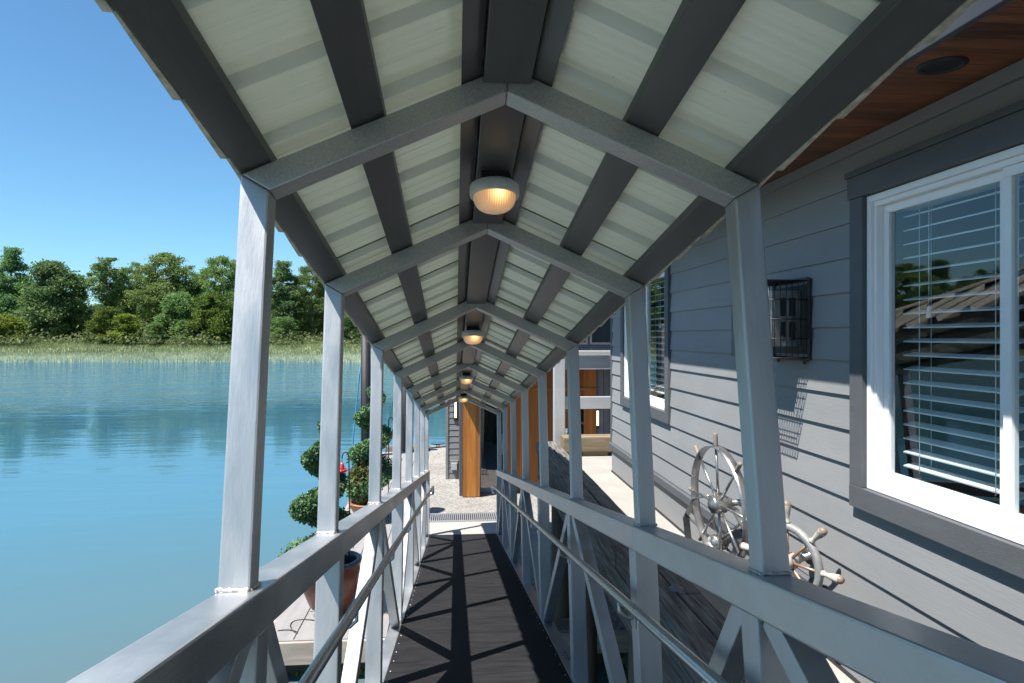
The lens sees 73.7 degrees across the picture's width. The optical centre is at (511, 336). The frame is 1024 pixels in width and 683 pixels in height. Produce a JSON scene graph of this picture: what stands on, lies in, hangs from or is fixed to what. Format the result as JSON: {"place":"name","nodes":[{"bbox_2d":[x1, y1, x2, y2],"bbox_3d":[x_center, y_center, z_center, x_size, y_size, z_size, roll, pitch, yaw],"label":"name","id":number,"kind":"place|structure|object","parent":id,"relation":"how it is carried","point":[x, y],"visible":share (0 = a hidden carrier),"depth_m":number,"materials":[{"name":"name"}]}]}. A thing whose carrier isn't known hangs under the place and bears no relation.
{"place":"outdoors","nodes":[
{"label":"outdoors","id":0,"kind":"place"},
{"bbox_2d":[0,0,314,305],"label":"sky","id":1,"kind":"structure","parent":0,"point":[97,157],"materials":[{"name":"blue"}]},
{"bbox_2d":[0,340,360,361],"bbox_3d":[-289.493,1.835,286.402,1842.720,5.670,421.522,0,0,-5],"label":"bank","id":2,"kind":"structure","parent":0,"point":[175,352],"depth_m":123.52,"materials":[{"name":"plant"}]},
{"bbox_2d":[0,313,31,344],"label":"bank shrub","id":3,"kind":"object","parent":2,"relation":"on","point":[8,322],"visible":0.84,"depth_m":131.11,"materials":[{"name":"green plant"}]},
{"bbox_2d":[0,246,35,336],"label":"tree","id":4,"kind":"object","parent":2,"relation":"on","point":[10,262],"visible":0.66,"depth_m":148.79,"materials":[{"name":"green plant"}]},
{"bbox_2d":[9,258,96,340],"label":"tree","id":5,"kind":"object","parent":2,"relation":"on","point":[47,293],"visible":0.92,"depth_m":145.09,"materials":[{"name":"green plant"}]},
{"bbox_2d":[69,275,95,338],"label":"tree","id":6,"kind":"object","parent":2,"relation":"on","point":[82,290],"visible":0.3,"depth_m":155.74,"materials":[{"name":"green plant"}]},
{"bbox_2d":[82,303,101,334],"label":"tree","id":7,"kind":"object","parent":2,"relation":"on","point":[94,307],"visible":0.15,"depth_m":165.36,"materials":[{"name":"green plant"}]},
{"bbox_2d":[78,256,130,332],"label":"tree","id":8,"kind":"object","parent":2,"relation":"on","point":[112,296],"visible":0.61,"depth_m":150.61,"materials":[{"name":"green plant"}]},
{"bbox_2d":[83,306,128,343],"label":"bank shrub","id":9,"kind":"object","parent":2,"relation":"on","point":[98,323],"visible":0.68,"depth_m":132.33,"materials":[{"name":"green plant"}]},
{"bbox_2d":[106,313,142,344],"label":"bank shrub","id":10,"kind":"object","parent":2,"relation":"on","point":[123,322],"visible":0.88,"depth_m":131.34,"materials":[{"name":"green plant"}]},
{"bbox_2d":[111,261,144,330],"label":"tree","id":11,"kind":"object","parent":2,"relation":"on","point":[133,285],"visible":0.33,"depth_m":154.80,"materials":[{"name":"green plant"}]},
{"bbox_2d":[115,300,145,332],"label":"tree","id":12,"kind":"object","parent":2,"relation":"on","point":[119,306],"visible":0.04,"depth_m":166.63,"materials":[{"name":"green plant"}]},
{"bbox_2d":[135,296,154,333],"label":"tree","id":13,"kind":"object","parent":2,"relation":"on","point":[138,313],"visible":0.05,"depth_m":164.27,"materials":[{"name":"green plant"}]},
{"bbox_2d":[140,322,165,344],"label":"bank shrub","id":14,"kind":"object","parent":2,"relation":"on","point":[159,326],"visible":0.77,"depth_m":131.13,"materials":[{"name":"green plant"}]},
{"bbox_2d":[120,252,200,331],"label":"tree","id":15,"kind":"object","parent":2,"relation":"on","point":[175,272],"visible":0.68,"depth_m":150.83,"materials":[{"name":"green plant"}]},
{"bbox_2d":[153,292,202,344],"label":"bank shrub","id":16,"kind":"object","parent":2,"relation":"on","point":[176,309],"visible":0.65,"depth_m":133.93,"materials":[{"name":"green plant"}]},
{"bbox_2d":[0,323,360,344],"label":"bank brush","id":17,"kind":"object","parent":2,"relation":"on","point":[40,338],"visible":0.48,"depth_m":129.09,"materials":[{"name":"green plant"}]},
{"bbox_2d":[0,340,371,356],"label":"green reeds","id":18,"kind":"object","parent":2,"relation":"on","point":[43,348],"visible":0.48,"depth_m":125.39,"materials":[{"name":"green plant"}]},
{"bbox_2d":[186,273,209,331],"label":"tree","id":19,"kind":"object","parent":2,"relation":"on","point":[198,289],"visible":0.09,"depth_m":159.26,"materials":[{"name":"green plant"}]},
{"bbox_2d":[182,292,233,344],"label":"bank shrub","id":20,"kind":"object","parent":2,"relation":"on","point":[220,313],"visible":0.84,"depth_m":132.47,"materials":[{"name":"green plant"}]},
{"bbox_2d":[188,255,235,331],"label":"tree","id":21,"kind":"object","parent":2,"relation":"on","point":[213,271],"visible":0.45,"depth_m":151.66,"materials":[{"name":"green plant"}]},
{"bbox_2d":[270,316,299,343],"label":"bank shrub","id":22,"kind":"object","parent":2,"relation":"on","point":[280,323],"visible":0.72,"depth_m":133.13,"materials":[{"name":"green plant"}]},
{"bbox_2d":[270,259,307,331],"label":"tree","id":23,"kind":"object","parent":2,"relation":"on","point":[282,306],"visible":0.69,"depth_m":148.74,"materials":[{"name":"green plant"}]},
{"bbox_2d":[285,294,309,337],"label":"tree","id":24,"kind":"object","parent":2,"relation":"on","point":[300,332],"visible":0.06,"depth_m":166.68,"materials":[{"name":"green plant"}]},
{"bbox_2d":[287,265,324,338],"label":"tree","id":25,"kind":"object","parent":2,"relation":"on","point":[307,323],"visible":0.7,"depth_m":152.18,"materials":[{"name":"green plant"}]},
{"bbox_2d":[305,292,323,338],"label":"tree","id":26,"kind":"object","parent":2,"relation":"on","point":[313,320],"visible":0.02,"depth_m":164.46,"materials":[{"name":"green plant"}]},
{"bbox_2d":[344,315,360,343],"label":"bank shrub","id":27,"kind":"object","parent":2,"relation":"on","point":[347,321],"visible":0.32,"depth_m":133.93,"materials":[{"name":"green plant"}]},
{"bbox_2d":[0,362,627,682],"bbox_3d":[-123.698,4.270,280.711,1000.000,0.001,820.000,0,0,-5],"label":"river","id":28,"kind":"structure","parent":0,"point":[111,487],"depth_m":18.91,"materials":[{"name":"liquid"}]},
{"bbox_2d":[0,351,360,361],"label":"pale reeds","id":29,"kind":"object","parent":28,"relation":"on","point":[125,357],"visible":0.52,"depth_m":114.93,"materials":[{"name":"plant"}]},
{"bbox_2d":[361,335,370,441],"bbox_3d":[-4.561,2.930,21.295,0.324,7.140,0.324,0,0,-5],"label":"mooring pile","id":30,"kind":"object","parent":28,"relation":"in","point":[365,365],"visible":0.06,"depth_m":21.17,"materials":[{"name":"wood"}]},
{"bbox_2d":[352,367,360,466],"bbox_3d":[-4.813,2.599,21.075,0.047,3.304,0.403,0,0,30],"label":"mooring rope","id":31,"kind":"object","parent":30,"relation":"hanging from","point":[356,406],"visible":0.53,"depth_m":21.09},
{"bbox_2d":[402,386,405,451],"bbox_3d":[-3.490,3.105,22.408,0.324,6.790,0.324,0,0,-5],"label":"mooring pile","id":32,"kind":"object","parent":28,"relation":"in","point":[403,419],"visible":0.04,"depth_m":22.27,"materials":[{"name":"metal"}]},
{"bbox_2d":[285,447,623,675],"bbox_3d":[2.247,4.326,16.358,11.810,1.088,14.670,0,0,-5],"label":"dock float","id":33,"kind":"object","parent":28,"relation":"on","point":[291,670],"depth_m":8.60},
{"bbox_2d":[274,458,413,641],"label":"paving stones","id":34,"kind":"object","parent":33,"relation":"on","point":[298,608],"visible":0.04,"depth_m":9.14,"materials":[{"name":"white concrete"}]},
{"bbox_2d":[278,619,314,633],"bbox_3d":[-2.678,3.742,8.912,0.382,0.019,0.755,0,0,43],"label":"loose cable","id":35,"kind":"object","parent":34,"relation":"on","point":[291,629],"visible":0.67,"depth_m":8.76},
{"bbox_2d":[304,550,361,613],"bbox_3d":[-2.455,3.379,9.248,0.832,0.740,0.832,0,0,-5],"label":"glazed pot","id":36,"kind":"object","parent":34,"relation":"on","point":[351,572],"visible":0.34,"depth_m":9.06,"materials":[{"name":"ceramic"}]},
{"bbox_2d":[278,421,353,556],"bbox_3d":[-2.580,2.183,9.194,1.065,2.136,1.117,0,0,-5],"label":"spiral shrub","id":37,"kind":"object","parent":36,"relation":"on","point":[303,508],"visible":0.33,"depth_m":9.05,"materials":[{"name":"green plant"}]},
{"bbox_2d":[341,451,349,562],"bbox_3d":[-2.226,2.371,9.147,0.116,1.658,0.016,0,0,-5],"label":"garden hook","id":38,"kind":"object","parent":36,"relation":"on","point":[349,490],"visible":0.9,"depth_m":9.14,"materials":[{"name":"metal"}]},
{"bbox_2d":[340,462,347,472],"bbox_3d":[-2.276,1.726,9.143,0.172,0.192,0.154,0,0,-5],"label":"bird feeder","id":39,"kind":"object","parent":38,"relation":"hanging from","point":[343,469],"visible":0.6,"depth_m":9.12,"materials":[{"name":"red plastic"}]},
{"bbox_2d":[293,458,413,638],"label":"dock joints","id":40,"kind":"object","parent":34,"relation":"on","point":[361,553],"visible":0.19,"depth_m":9.15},
{"bbox_2d":[347,500,367,512],"bbox_3d":[-2.883,3.549,13.909,0.915,0.400,0.915,0,0,-5],"label":"terracotta bowl","id":41,"kind":"object","parent":34,"relation":"on","point":[354,507],"visible":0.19,"depth_m":13.59,"materials":[{"name":"ceramic"}]},
{"bbox_2d":[347,459,368,504],"bbox_3d":[-3.013,2.933,13.741,0.667,0.976,0.664,0,0,-5],"label":"olive shrub","id":42,"kind":"object","parent":41,"relation":"on","point":[359,469],"visible":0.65,"depth_m":13.57,"materials":[{"name":"green plant"}]},
{"bbox_2d":[344,386,392,499],"bbox_3d":[-2.888,2.204,13.887,1.110,2.393,1.103,0,0,-5],"label":"spiral shrub","id":43,"kind":"object","parent":41,"relation":"on","point":[360,450],"visible":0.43,"depth_m":13.71,"materials":[{"name":"green plant"}]},
{"bbox_2d":[388,417,392,516],"bbox_3d":[-2.511,2.709,14.141,0.116,2.074,0.016,0,0,-5],"label":"garden hook","id":44,"kind":"object","parent":34,"relation":"on","point":[388,452],"visible":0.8,"depth_m":14.13,"materials":[{"name":"black metal"}]},
{"bbox_2d":[382,451,429,457],"bbox_3d":[-3.393,3.765,21.603,1.540,0.030,1.180,0,0,-5],"label":"dock corner","id":45,"kind":"object","parent":33,"relation":"on","point":[391,454],"visible":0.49,"depth_m":21.67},
{"bbox_2d":[428,446,625,631],"bbox_3d":[2.996,3.764,16.365,10.315,0.033,14.880,0,0,-5],"label":"dock surface","id":46,"kind":"object","parent":33,"relation":"on","point":[445,498],"visible":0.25,"depth_m":15.59,"materials":[{"name":"grey concrete"}]},
{"bbox_2d":[274,445,627,665],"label":"dock fascia","id":47,"kind":"structure","parent":46,"relation":"attached to","point":[297,652],"depth_m":8.39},
{"bbox_2d":[429,521,496,534],"bbox_3d":[-1.010,3.676,13.100,1.560,0.136,1.324,0,0,-5],"label":"transition plate","id":48,"kind":"object","parent":46,"relation":"on","point":[450,528],"visible":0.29,"depth_m":13.05,"materials":[{"name":"grey metal"}]},
{"bbox_2d":[429,512,496,522],"bbox_3d":[-1.091,3.731,14.075,1.640,0.030,0.605,0,0,-5],"label":"floor grating","id":49,"kind":"object","parent":46,"relation":"on","point":[464,517],"visible":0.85,"depth_m":14.10,"materials":[{"name":"metal"}]},
{"bbox_2d":[446,318,609,496],"bbox_3d":[2.816,0.672,20.128,9.450,6.144,8.950,0,0,-5],"label":"floating home","id":50,"kind":"object","parent":46,"relation":"on","point":[471,440],"visible":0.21,"depth_m":16.54,"materials":[{"name":"brown wood"}]},
{"bbox_2d":[450,460,457,469],"bbox_3d":[-1.512,3.375,17.878,0.210,0.250,0.084,0,0,-5],"label":"outlet box","id":51,"kind":"object","parent":50,"relation":"attached to","point":[453,463],"visible":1,"depth_m":17.84,"materials":[{"name":"plastic"}]},
{"bbox_2d":[454,402,457,420],"bbox_3d":[-1.478,1.937,17.892,0.100,0.554,0.062,0,0,-5],"label":"wall lamp","id":52,"kind":"object","parent":50,"relation":"attached to","point":[456,411],"visible":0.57,"depth_m":17.89,"materials":[{"name":"beige glass"}]},
{"bbox_2d":[480,401,494,491],"bbox_3d":[-0.469,2.422,16.448,0.657,2.644,0.060,0,0,-5],"label":"glass door","id":53,"kind":"structure","parent":50,"relation":"in","point":[481,489],"depth_m":16.39,"materials":[{"name":"glass"}]},
{"bbox_2d":[579,337,587,344],"bbox_3d":[1.266,-0.775,16.742,1.200,1.950,0.040,0,0,-5],"label":"window","id":54,"kind":"structure","parent":50,"relation":"in","point":[582,343],"depth_m":16.77,"materials":[{"name":"grey glass"}]},
{"bbox_2d":[596,409,599,427],"bbox_3d":[2.093,2.014,16.699,0.100,0.475,0.062,0,0,-5],"label":"wall lamp","id":55,"kind":"object","parent":50,"relation":"attached to","point":[597,418],"visible":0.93,"depth_m":16.70,"materials":[{"name":"beige glass"}]},
{"bbox_2d":[590,335,609,344],"bbox_3d":[2.512,-0.775,16.846,1.200,1.950,0.040,0,0,-5],"label":"window","id":56,"kind":"structure","parent":50,"relation":"in","point":[591,343],"depth_m":16.79,"materials":[{"name":"grey glass"}]},
{"bbox_2d":[66,0,1023,682],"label":"covered gangway","id":57,"kind":"object","parent":46,"relation":"on","point":[634,148],"visible":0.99,"depth_m":1.92,"materials":[{"name":"metal"}]},
{"bbox_2d":[458,394,468,401],"bbox_3d":[-0.858,1.092,12.057,0.185,0.142,0.187,0,-10,-5],"label":"ceiling lamp","id":58,"kind":"object","parent":57,"relation":"hanging from","point":[463,397],"visible":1,"depth_m":11.99,"materials":[{"name":"beige glass"}]},
{"bbox_2d":[459,373,472,383],"bbox_3d":[-0.593,0.551,8.873,0.185,0.142,0.187,0,-10,-5],"label":"ceiling lamp","id":59,"kind":"object","parent":57,"relation":"hanging from","point":[465,378],"visible":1,"depth_m":8.82,"materials":[{"name":"beige glass"}]},
{"bbox_2d":[462,326,483,344],"bbox_3d":[-0.321,-0.006,5.602,0.185,0.142,0.187,0,-10,-5],"label":"ceiling lamp","id":60,"kind":"object","parent":57,"relation":"hanging from","point":[472,335],"visible":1,"depth_m":5.54,"materials":[{"name":"beige glass"}]},
{"bbox_2d":[470,170,518,214],"bbox_3d":[-0.065,-0.530,2.526,0.185,0.142,0.187,0,-10,-5],"label":"ceiling lamp","id":61,"kind":"object","parent":57,"relation":"hanging from","point":[494,192],"visible":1,"depth_m":2.47,"materials":[{"name":"beige glass"}]},
{"bbox_2d":[287,657,623,676],"bbox_3d":[-0.200,4.241,8.789,5.621,0.096,0.045,0,0,-5],"label":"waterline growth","id":62,"kind":"object","parent":28,"relation":"on","point":[362,671],"visible":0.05,"depth_m":8.62,"materials":[{"name":"plant"}]},
{"bbox_2d":[536,441,744,682],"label":"timber bulkhead","id":63,"kind":"object","parent":28,"relation":"in","point":[692,618],"visible":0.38,"depth_m":4.59,"materials":[{"name":"wood"}]},
{"bbox_2d":[624,652,627,669],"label":"shore ground","id":64,"kind":"structure","parent":0,"point":[626,659],"depth_m":8.80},
{"bbox_2d":[568,452,854,682],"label":"walkway","id":65,"kind":"structure","parent":64,"relation":"on","point":[611,485],"depth_m":7.08,"materials":[{"name":"concrete"}]},
{"bbox_2d":[553,351,609,445],"bbox_3d":[2.886,0.932,9.994,4.590,1.435,0.160,0,0,-5],"label":"guard rail","id":66,"kind":"object","parent":65,"relation":"on","point":[594,359],"visible":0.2,"depth_m":9.78,"materials":[{"name":"white metal"}]},
{"bbox_2d":[561,434,611,455],"bbox_3d":[2.699,1.517,9.657,4.020,0.264,0.300,0,0,-5],"label":"kerb timber","id":67,"kind":"object","parent":65,"relation":"on","point":[595,444],"visible":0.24,"depth_m":9.38,"materials":[{"name":"beige wood"}]},
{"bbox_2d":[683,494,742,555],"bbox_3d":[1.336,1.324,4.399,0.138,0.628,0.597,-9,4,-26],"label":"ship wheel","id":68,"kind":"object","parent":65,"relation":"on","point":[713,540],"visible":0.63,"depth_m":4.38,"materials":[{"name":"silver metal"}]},
{"bbox_2d":[609,0,1023,682],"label":"grey house","id":69,"kind":"structure","parent":0,"point":[893,214],"depth_m":3.22,"materials":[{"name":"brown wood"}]},
{"bbox_2d":[620,265,670,423],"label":"window","id":70,"kind":"structure","parent":69,"relation":"in","point":[657,293],"depth_m":6.89,"materials":[{"name":"white plastic"}]},
{"bbox_2d":[688,433,747,557],"bbox_3d":[1.371,1.030,4.225,0.317,0.884,0.884,-3,0,-9],"label":"ship wheel","id":71,"kind":"object","parent":69,"relation":"attached to","point":[719,504],"visible":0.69,"depth_m":4.20,"materials":[{"name":"silver metal"}]},
{"bbox_2d":[732,277,810,363],"bbox_3d":[1.443,-0.084,3.833,0.266,0.468,0.436,0,0,-5],"label":"caged vent","id":72,"kind":"object","parent":69,"relation":"attached to","point":[790,314],"visible":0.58,"depth_m":3.71,"materials":[{"name":"black metal"}]},
{"bbox_2d":[739,500,844,586],"bbox_3d":[1.464,1.153,3.526,0.237,0.630,0.630,-2,1,-29],"label":"ship wheel","id":73,"kind":"object","parent":69,"relation":"attached to","point":[810,555],"visible":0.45,"depth_m":3.40,"materials":[{"name":"silver metal"}]},
{"bbox_2d":[844,100,1023,578],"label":"window","id":74,"kind":"structure","parent":69,"relation":"in","point":[936,224],"depth_m":3.06,"materials":[{"name":"white plastic"}]},
{"bbox_2d":[915,56,968,74],"bbox_3d":[1.467,-0.922,2.330,0.156,0.008,0.156,0,0,-5],"label":"recessed downlight","id":75,"kind":"object","parent":69,"relation":"attached to","point":[942,65],"visible":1,"depth_m":2.33,"materials":[{"name":"black metal"}]}
]}

